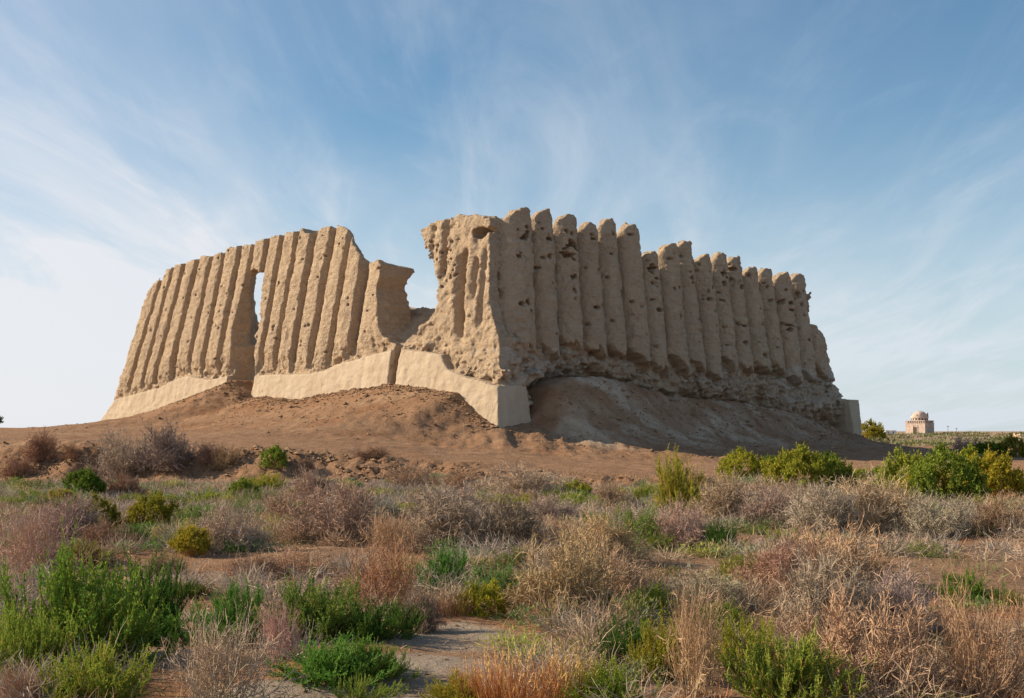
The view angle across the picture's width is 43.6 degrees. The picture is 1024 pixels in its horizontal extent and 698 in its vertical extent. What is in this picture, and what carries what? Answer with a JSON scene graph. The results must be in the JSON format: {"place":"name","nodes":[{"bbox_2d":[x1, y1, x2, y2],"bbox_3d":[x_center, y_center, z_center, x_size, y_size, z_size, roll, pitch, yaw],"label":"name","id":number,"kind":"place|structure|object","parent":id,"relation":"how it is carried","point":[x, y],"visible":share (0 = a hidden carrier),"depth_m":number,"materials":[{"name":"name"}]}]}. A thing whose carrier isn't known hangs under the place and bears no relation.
{"place":"outdoors","nodes":[
{"label":"outdoors","id":0,"kind":"place"},
{"bbox_2d":[0,376,1023,697],"bbox_3d":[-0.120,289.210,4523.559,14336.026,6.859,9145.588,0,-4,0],"label":"ground","id":1,"kind":"structure","parent":0,"point":[464,446],"depth_m":60.75,"materials":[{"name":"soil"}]},
{"bbox_2d":[0,454,42,476],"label":"dead shrub","id":2,"kind":"object","parent":1,"relation":"on","point":[22,468],"visible":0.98,"depth_m":45.11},
{"bbox_2d":[0,655,50,697],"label":"leafless bush","id":3,"kind":"object","parent":1,"relation":"on","point":[10,679],"visible":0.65,"depth_m":9.19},
{"bbox_2d":[0,586,81,686],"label":"saltbush","id":4,"kind":"object","parent":1,"relation":"on","point":[33,642],"visible":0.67,"depth_m":10.29,"materials":[{"name":"green plant"}]},
{"bbox_2d":[17,425,65,460],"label":"dead shrub","id":5,"kind":"object","parent":1,"relation":"on","point":[37,446],"visible":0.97,"depth_m":46.18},
{"bbox_2d":[0,480,90,573],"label":"leafless bush","id":6,"kind":"object","parent":1,"relation":"on","point":[28,540],"visible":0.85,"depth_m":17.49,"materials":[{"name":"plant"}]},
{"bbox_2d":[24,486,109,539],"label":"dead shrub","id":7,"kind":"object","parent":1,"relation":"on","point":[86,516],"visible":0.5,"depth_m":22.59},
{"bbox_2d":[61,465,109,494],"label":"leafy bush","id":8,"kind":"object","parent":1,"relation":"on","point":[90,479],"visible":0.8,"depth_m":33.23,"materials":[{"name":"green plant"}]},
{"bbox_2d":[14,625,159,697],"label":"saltbush","id":9,"kind":"object","parent":1,"relation":"on","point":[93,674],"visible":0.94,"depth_m":9.28,"materials":[{"name":"green plant"}]},
{"bbox_2d":[57,538,124,566],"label":"saltbush","id":10,"kind":"object","parent":1,"relation":"on","point":[87,548],"visible":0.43,"depth_m":18.69,"materials":[{"name":"green plant"}]},
{"bbox_2d":[0,517,192,676],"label":"saltbush","id":11,"kind":"object","parent":1,"relation":"on","point":[66,590],"visible":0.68,"depth_m":10.98,"materials":[{"name":"green plant"}]},
{"bbox_2d":[74,491,125,530],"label":"leafy bush","id":12,"kind":"object","parent":1,"relation":"on","point":[113,513],"visible":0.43,"depth_m":24.13,"materials":[{"name":"green plant"}]},
{"bbox_2d":[68,513,138,549],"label":"dead shrub","id":13,"kind":"object","parent":1,"relation":"on","point":[92,532],"visible":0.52,"depth_m":20.48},
{"bbox_2d":[75,423,154,477],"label":"dead shrub","id":14,"kind":"object","parent":1,"relation":"on","point":[113,460],"visible":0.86,"depth_m":44.69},
{"bbox_2d":[98,469,148,497],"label":"dead shrub","id":15,"kind":"object","parent":1,"relation":"on","point":[119,486],"visible":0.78,"depth_m":33.64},
{"bbox_2d":[90,545,198,629],"bbox_3d":[-3.650,2.469,12.767,1.002,1.071,1.085,-1,-4,14],"label":"saltbush","id":16,"kind":"object","parent":1,"relation":"on","point":[167,590],"visible":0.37,"depth_m":12.83,"materials":[{"name":"green plant"}]},
{"bbox_2d":[124,490,182,526],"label":"leafy bush","id":17,"kind":"object","parent":1,"relation":"on","point":[156,504],"visible":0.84,"depth_m":25.63,"materials":[{"name":"green plant"}]},
{"bbox_2d":[127,609,193,647],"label":"saltbush","id":18,"kind":"object","parent":1,"relation":"on","point":[164,631],"visible":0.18,"depth_m":12.28,"materials":[{"name":"green plant"}]},
{"bbox_2d":[132,416,199,471],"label":"dead shrub","id":19,"kind":"object","parent":1,"relation":"on","point":[167,457],"visible":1,"depth_m":43.84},
{"bbox_2d":[142,547,189,573],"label":"dead shrub","id":20,"kind":"object","parent":1,"relation":"on","point":[162,558],"visible":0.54,"depth_m":17.82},
{"bbox_2d":[155,498,216,527],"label":"sage bush","id":21,"kind":"object","parent":1,"relation":"on","point":[195,512],"visible":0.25,"depth_m":23.96,"materials":[{"name":"green plant"}]},
{"bbox_2d":[164,523,211,555],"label":"leafy bush","id":22,"kind":"object","parent":1,"relation":"on","point":[186,536],"visible":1,"depth_m":19.37,"materials":[{"name":"yellow plant"}]},
{"bbox_2d":[195,437,220,464],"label":"dead shrub","id":23,"kind":"object","parent":1,"relation":"on","point":[205,453],"visible":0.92,"depth_m":43.92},
{"bbox_2d":[166,575,280,647],"bbox_3d":[-2.718,2.527,12.193,1.113,0.764,0.951,-3,-5,40],"label":"saltbush","id":24,"kind":"object","parent":1,"relation":"on","point":[230,607],"visible":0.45,"depth_m":12.13,"materials":[{"name":"green plant"}]},
{"bbox_2d":[207,442,243,468],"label":"dead shrub","id":25,"kind":"object","parent":1,"relation":"on","point":[222,459],"visible":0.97,"depth_m":43.53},
{"bbox_2d":[194,491,271,553],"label":"dead shrub","id":26,"kind":"object","parent":1,"relation":"on","point":[243,533],"visible":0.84,"depth_m":20.02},
{"bbox_2d":[156,593,310,697],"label":"leafless bush","id":27,"kind":"object","parent":1,"relation":"on","point":[210,667],"visible":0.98,"depth_m":9.29,"materials":[{"name":"plant"}]},
{"bbox_2d":[225,476,260,498],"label":"leafy bush","id":28,"kind":"object","parent":1,"relation":"on","point":[241,483],"visible":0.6,"depth_m":32.96,"materials":[{"name":"green plant"}]},
{"bbox_2d":[222,549,284,579],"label":"dead shrub","id":29,"kind":"object","parent":1,"relation":"on","point":[260,564],"visible":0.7,"depth_m":17.03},
{"bbox_2d":[243,470,291,490],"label":"saltbush","id":30,"kind":"object","parent":1,"relation":"on","point":[265,479],"visible":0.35,"depth_m":37.17,"materials":[{"name":"green plant"}]},
{"bbox_2d":[257,444,288,467],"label":"leafy bush","id":31,"kind":"object","parent":1,"relation":"on","point":[275,455],"visible":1,"depth_m":42.50,"materials":[{"name":"green plant"}]},
{"bbox_2d":[253,588,308,659],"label":"leafless bush","id":32,"kind":"object","parent":1,"relation":"on","point":[274,632],"visible":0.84,"depth_m":10.88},
{"bbox_2d":[257,480,339,526],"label":"dead shrub","id":33,"kind":"object","parent":1,"relation":"on","point":[276,508],"visible":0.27,"depth_m":25.29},
{"bbox_2d":[265,547,336,579],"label":"dead shrub","id":34,"kind":"object","parent":1,"relation":"on","point":[290,560],"visible":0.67,"depth_m":17.31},
{"bbox_2d":[229,562,384,644],"bbox_3d":[-1.870,2.479,12.137,1.461,0.915,1.343,-1,-4,20],"label":"saltbush","id":35,"kind":"object","parent":1,"relation":"on","point":[319,607],"visible":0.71,"depth_m":11.93,"materials":[{"name":"green plant"}]},
{"bbox_2d":[283,460,348,500],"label":"dead shrub","id":36,"kind":"object","parent":1,"relation":"on","point":[310,480],"visible":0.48,"depth_m":32.73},
{"bbox_2d":[266,631,397,693],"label":"saltbush","id":37,"kind":"object","parent":1,"relation":"on","point":[323,668],"visible":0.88,"depth_m":10.05,"materials":[{"name":"green plant"}]},
{"bbox_2d":[276,467,391,545],"bbox_3d":[-3.002,2.737,22.391,1.991,1.360,2.352,-1,-4,12],"label":"dead shrub","id":38,"kind":"object","parent":1,"relation":"on","point":[349,517],"visible":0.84,"depth_m":22.17,"materials":[{"name":"plant"}]},
{"bbox_2d":[316,670,408,697],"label":"sage bush","id":39,"kind":"object","parent":1,"relation":"on","point":[385,693],"visible":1,"depth_m":9.32,"materials":[{"name":"green plant"}]},
{"bbox_2d":[318,631,424,689],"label":"saltbush","id":40,"kind":"object","parent":1,"relation":"on","point":[398,671],"visible":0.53,"depth_m":10.23,"materials":[{"name":"green plant"}]},
{"bbox_2d":[349,443,399,457],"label":"dead shrub","id":41,"kind":"object","parent":1,"relation":"on","point":[377,452],"visible":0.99,"depth_m":43.87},
{"bbox_2d":[329,518,431,612],"bbox_3d":[-1.352,2.334,13.678,1.275,1.098,1.108,-1,-4,18],"label":"leafless bush","id":42,"kind":"object","parent":1,"relation":"on","point":[374,575],"visible":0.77,"depth_m":13.60,"materials":[{"name":"plant"}]},
{"bbox_2d":[333,591,430,642],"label":"saltbush","id":43,"kind":"object","parent":1,"relation":"on","point":[394,616],"visible":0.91,"depth_m":11.90,"materials":[{"name":"green plant"}]},
{"bbox_2d":[366,486,418,530],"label":"dead shrub","id":44,"kind":"object","parent":1,"relation":"on","point":[386,504],"visible":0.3,"depth_m":24.30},
{"bbox_2d":[355,503,439,552],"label":"leafless bush","id":45,"kind":"object","parent":1,"relation":"on","point":[383,530],"visible":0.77,"depth_m":19.67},
{"bbox_2d":[379,458,444,489],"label":"dead shrub","id":46,"kind":"object","parent":1,"relation":"on","point":[401,477],"visible":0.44,"depth_m":37.23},
{"bbox_2d":[400,579,447,634],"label":"dead shrub","id":47,"kind":"object","parent":1,"relation":"on","point":[428,622],"visible":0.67,"depth_m":12.60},
{"bbox_2d":[390,544,472,591],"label":"saltbush","id":48,"kind":"object","parent":1,"relation":"on","point":[443,559],"visible":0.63,"depth_m":16.03,"materials":[{"name":"green plant"}]},
{"bbox_2d":[408,581,475,616],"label":"grass tuft","id":49,"kind":"object","parent":1,"relation":"on","point":[452,606],"visible":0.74,"depth_m":13.57,"materials":[{"name":"plant"}]},
{"bbox_2d":[392,475,492,548],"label":"dead shrub","id":50,"kind":"object","parent":1,"relation":"on","point":[438,524],"visible":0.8,"depth_m":20.39,"materials":[{"name":"plant"}]},
{"bbox_2d":[414,477,495,509],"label":"dead shrub","id":51,"kind":"object","parent":1,"relation":"on","point":[467,493],"visible":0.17,"depth_m":29.45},
{"bbox_2d":[415,667,501,697],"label":"saltbush","id":52,"kind":"object","parent":1,"relation":"on","point":[439,690],"visible":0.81,"depth_m":9.43,"materials":[{"name":"green plant"}]},
{"bbox_2d":[441,465,486,491],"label":"dead shrub","id":53,"kind":"object","parent":1,"relation":"on","point":[455,480],"visible":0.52,"depth_m":36.60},
{"bbox_2d":[101,207,861,434],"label":"ruined fortress","id":54,"kind":"structure","parent":1,"relation":"on","point":[524,299],"depth_m":83.17,"materials":[{"name":"brick"}]},
{"bbox_2d":[444,649,527,697],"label":"grass tuft","id":55,"kind":"object","parent":1,"relation":"on","point":[486,682],"visible":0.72,"depth_m":9.45,"materials":[{"name":"plant"}]},
{"bbox_2d":[451,576,523,617],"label":"leafy bush","id":56,"kind":"object","parent":1,"relation":"on","point":[488,593],"visible":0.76,"depth_m":13.60,"materials":[{"name":"green plant"}]},
{"bbox_2d":[458,551,525,604],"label":"saltbush","id":57,"kind":"object","parent":1,"relation":"on","point":[497,573],"visible":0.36,"depth_m":14.96,"materials":[{"name":"green plant"}]},
{"bbox_2d":[452,484,560,550],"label":"dead shrub","id":58,"kind":"object","parent":1,"relation":"on","point":[520,527],"visible":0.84,"depth_m":20.00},
{"bbox_2d":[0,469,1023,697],"bbox_3d":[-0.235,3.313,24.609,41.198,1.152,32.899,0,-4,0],"label":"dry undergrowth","id":59,"kind":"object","parent":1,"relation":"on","point":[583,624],"visible":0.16,"depth_m":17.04,"materials":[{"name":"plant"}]},
{"bbox_2d":[0,472,1023,697],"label":"green undergrowth","id":60,"kind":"object","parent":1,"relation":"on","point":[349,480],"visible":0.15,"depth_m":18.85,"materials":[{"name":"green plant"}]},
{"bbox_2d":[2,380,1023,697],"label":"soil rubble","id":61,"kind":"object","parent":1,"relation":"on","point":[304,400],"visible":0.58,"depth_m":73.25,"materials":[{"name":"soil"}]},
{"bbox_2d":[488,540,539,570],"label":"sage bush","id":62,"kind":"object","parent":1,"relation":"on","point":[517,559],"visible":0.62,"depth_m":17.77,"materials":[{"name":"green plant"}]},
{"bbox_2d":[455,642,578,697],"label":"grass tuft","id":63,"kind":"object","parent":1,"relation":"on","point":[511,691],"visible":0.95,"depth_m":9.21,"materials":[{"name":"plant"}]},
{"bbox_2d":[469,458,570,495],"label":"dead shrub","id":64,"kind":"object","parent":1,"relation":"on","point":[538,481],"visible":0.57,"depth_m":33.39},
{"bbox_2d":[525,487,590,522],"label":"dead shrub","id":65,"kind":"object","parent":1,"relation":"on","point":[549,507],"visible":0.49,"depth_m":25.36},
{"bbox_2d":[526,643,606,697],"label":"grass tuft","id":66,"kind":"object","parent":1,"relation":"on","point":[577,668],"visible":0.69,"depth_m":9.33,"materials":[{"name":"plant"}]},
{"bbox_2d":[501,512,639,624],"bbox_3d":[0.612,2.256,13.438,1.503,1.172,1.475,0,-4,7],"label":"dead shrub","id":67,"kind":"object","parent":1,"relation":"on","point":[582,577],"visible":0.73,"depth_m":13.19,"materials":[{"name":"plant"}]},
{"bbox_2d":[547,653,661,697],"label":"saltbush","id":68,"kind":"object","parent":1,"relation":"on","point":[601,680],"visible":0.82,"depth_m":9.28,"materials":[{"name":"green plant"}]},
{"bbox_2d":[556,500,662,568],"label":"dead shrub","id":69,"kind":"object","parent":1,"relation":"on","point":[614,535],"visible":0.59,"depth_m":18.41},
{"bbox_2d":[592,472,634,506],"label":"dead shrub","id":70,"kind":"object","parent":1,"relation":"on","point":[608,494],"visible":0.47,"depth_m":29.36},
{"bbox_2d":[579,531,658,608],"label":"dead shrub","id":71,"kind":"object","parent":1,"relation":"on","point":[624,578],"visible":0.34,"depth_m":14.28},
{"bbox_2d":[591,607,661,669],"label":"saltbush","id":72,"kind":"object","parent":1,"relation":"on","point":[625,637],"visible":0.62,"depth_m":10.83,"materials":[{"name":"green plant"}]},
{"bbox_2d":[586,500,680,546],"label":"sage bush","id":73,"kind":"object","parent":1,"relation":"on","point":[639,522],"visible":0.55,"depth_m":21.29,"materials":[{"name":"green plant"}]},
{"bbox_2d":[628,572,679,616],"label":"saltbush","id":74,"kind":"object","parent":1,"relation":"on","point":[657,594],"visible":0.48,"depth_m":13.59,"materials":[{"name":"green plant"}]},
{"bbox_2d":[622,600,693,682],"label":"saltbush","id":75,"kind":"object","parent":1,"relation":"on","point":[659,650],"visible":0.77,"depth_m":10.22,"materials":[{"name":"green plant"}]},
{"bbox_2d":[640,443,720,511],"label":"saltbush","id":76,"kind":"object","parent":1,"relation":"on","point":[678,477],"visible":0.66,"depth_m":28.38,"materials":[{"name":"green plant"}]},
{"bbox_2d":[653,491,720,550],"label":"dead shrub","id":77,"kind":"object","parent":1,"relation":"on","point":[692,529],"visible":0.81,"depth_m":20.98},
{"bbox_2d":[654,555,733,697],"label":"leafless bush","id":78,"kind":"object","parent":1,"relation":"on","point":[693,664],"visible":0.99,"depth_m":9.49,"materials":[{"name":"plant"}]},
{"bbox_2d":[660,559,773,613],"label":"dead shrub","id":79,"kind":"object","parent":1,"relation":"on","point":[727,587],"visible":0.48,"depth_m":13.95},
{"bbox_2d":[683,460,759,523],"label":"dead shrub","id":80,"kind":"object","parent":1,"relation":"on","point":[722,500],"visible":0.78,"depth_m":25.63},
{"bbox_2d":[691,592,754,629],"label":"saltbush","id":81,"kind":"object","parent":1,"relation":"on","point":[726,606],"visible":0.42,"depth_m":12.48,"materials":[{"name":"green plant"}]},
{"bbox_2d":[701,514,748,550],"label":"saltbush","id":82,"kind":"object","parent":1,"relation":"on","point":[721,536],"visible":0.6,"depth_m":20.68,"materials":[{"name":"green plant"}]},
{"bbox_2d":[690,604,781,672],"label":"saltbush","id":83,"kind":"object","parent":1,"relation":"on","point":[728,632],"visible":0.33,"depth_m":10.87,"materials":[{"name":"green plant"}]},
{"bbox_2d":[709,550,767,580],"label":"saltbush","id":84,"kind":"object","parent":1,"relation":"on","point":[739,559],"visible":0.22,"depth_m":16.71,"materials":[{"name":"green plant"}]},
{"bbox_2d":[716,445,767,479],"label":"leafy bush","id":85,"kind":"object","parent":1,"relation":"on","point":[730,460],"visible":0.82,"depth_m":41.63,"materials":[{"name":"green plant"}]},
{"bbox_2d":[729,470,816,529],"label":"dead shrub","id":86,"kind":"object","parent":1,"relation":"on","point":[765,507],"visible":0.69,"depth_m":24.98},
{"bbox_2d":[728,520,824,599],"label":"dead shrub","id":87,"kind":"object","parent":1,"relation":"on","point":[776,558],"visible":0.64,"depth_m":15.19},
{"bbox_2d":[758,440,833,489],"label":"leafy bush","id":88,"kind":"object","parent":1,"relation":"on","point":[803,460],"visible":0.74,"depth_m":37.06,"materials":[{"name":"green plant"}]},
{"bbox_2d":[714,616,879,697],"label":"saltbush","id":89,"kind":"object","parent":1,"relation":"on","point":[761,679],"visible":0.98,"depth_m":9.30,"materials":[{"name":"green plant"}]},
{"bbox_2d":[772,472,873,534],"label":"dead shrub","id":90,"kind":"object","parent":1,"relation":"on","point":[824,511],"visible":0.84,"depth_m":23.59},
{"bbox_2d":[773,533,897,636],"bbox_3d":[3.107,2.278,12.445,1.174,1.004,1.387,-3,-5,39],"label":"dead shrub","id":91,"kind":"object","parent":1,"relation":"on","point":[828,574],"visible":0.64,"depth_m":12.35,"materials":[{"name":"plant"}]},
{"bbox_2d":[813,450,857,490],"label":"leafy bush","id":92,"kind":"object","parent":1,"relation":"on","point":[844,469],"visible":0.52,"depth_m":37.21,"materials":[{"name":"green plant"}]},
{"bbox_2d":[764,513,916,596],"bbox_3d":[4.011,2.457,15.562,1.745,1.070,1.712,1,-4,-13],"label":"dead shrub","id":93,"kind":"object","parent":1,"relation":"on","point":[868,564],"visible":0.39,"depth_m":15.44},
{"bbox_2d":[784,568,950,697],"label":"dead shrub","id":94,"kind":"object","parent":1,"relation":"on","point":[846,641],"visible":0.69,"depth_m":9.71,"materials":[{"name":"plant"}]},
{"bbox_2d":[821,461,923,535],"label":"dead shrub","id":95,"kind":"object","parent":1,"relation":"on","point":[882,510],"visible":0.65,"depth_m":24.06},
{"bbox_2d":[861,418,887,439],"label":"leafy bush","id":96,"kind":"object","parent":1,"relation":"on","point":[873,429],"visible":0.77,"depth_m":398.28,"materials":[{"name":"green plant"}]},
{"bbox_2d":[874,445,937,492],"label":"leafy bush","id":97,"kind":"object","parent":1,"relation":"on","point":[902,462],"visible":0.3,"depth_m":35.05,"materials":[{"name":"green plant"}]},
{"bbox_2d":[856,555,956,637],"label":"dead shrub","id":98,"kind":"object","parent":1,"relation":"on","point":[899,591],"visible":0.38,"depth_m":12.48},
{"bbox_2d":[905,411,933,432],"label":"domed mausoleum","id":99,"kind":"structure","parent":1,"relation":"on","point":[919,422],"depth_m":1489.70,"materials":[{"name":"brick"}]},
{"bbox_2d":[890,537,969,558],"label":"sage bush","id":100,"kind":"object","parent":1,"relation":"on","point":[914,548],"visible":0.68,"depth_m":19.53,"materials":[{"name":"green plant"}]},
{"bbox_2d":[888,482,978,540],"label":"dead shrub","id":101,"kind":"object","parent":1,"relation":"on","point":[930,522],"visible":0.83,"depth_m":22.87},
{"bbox_2d":[861,431,1023,446],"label":"desert scrub","id":102,"kind":"object","parent":1,"relation":"on","point":[908,436],"visible":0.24,"depth_m":440.93,"materials":[{"name":"green plant"}]},
{"bbox_2d":[899,439,993,501],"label":"leafy bush","id":103,"kind":"object","parent":1,"relation":"on","point":[963,471],"visible":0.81,"depth_m":31.46,"materials":[{"name":"green plant"}]},
{"bbox_2d":[904,559,1023,697],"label":"leafless bush","id":104,"kind":"object","parent":1,"relation":"on","point":[966,671],"visible":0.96,"depth_m":9.56,"materials":[{"name":"plant"}]},
{"bbox_2d":[919,568,1008,601],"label":"saltbush","id":105,"kind":"object","parent":1,"relation":"on","point":[977,588],"visible":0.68,"depth_m":14.90,"materials":[{"name":"green plant"}]},
{"bbox_2d":[966,440,1011,457],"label":"leafy bush","id":106,"kind":"object","parent":1,"relation":"on","point":[982,446],"visible":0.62,"depth_m":78.01,"materials":[{"name":"green plant"}]},
{"bbox_2d":[963,444,1023,499],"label":"leafy bush","id":107,"kind":"object","parent":1,"relation":"on","point":[992,465],"visible":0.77,"depth_m":33.92,"materials":[{"name":"yellow plant"}]},
{"bbox_2d":[966,487,1023,537],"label":"dead shrub","id":108,"kind":"object","parent":1,"relation":"on","point":[999,511],"visible":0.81,"depth_m":22.83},
{"bbox_2d":[997,433,1023,457],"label":"leafy bush","id":109,"kind":"object","parent":1,"relation":"on","point":[1012,441],"visible":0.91,"depth_m":78.02,"materials":[{"name":"green plant"}]},
{"bbox_2d":[0,0,1023,430],"label":"sky","id":110,"kind":"structure","parent":0,"point":[870,151],"materials":[{"name":"blue"}]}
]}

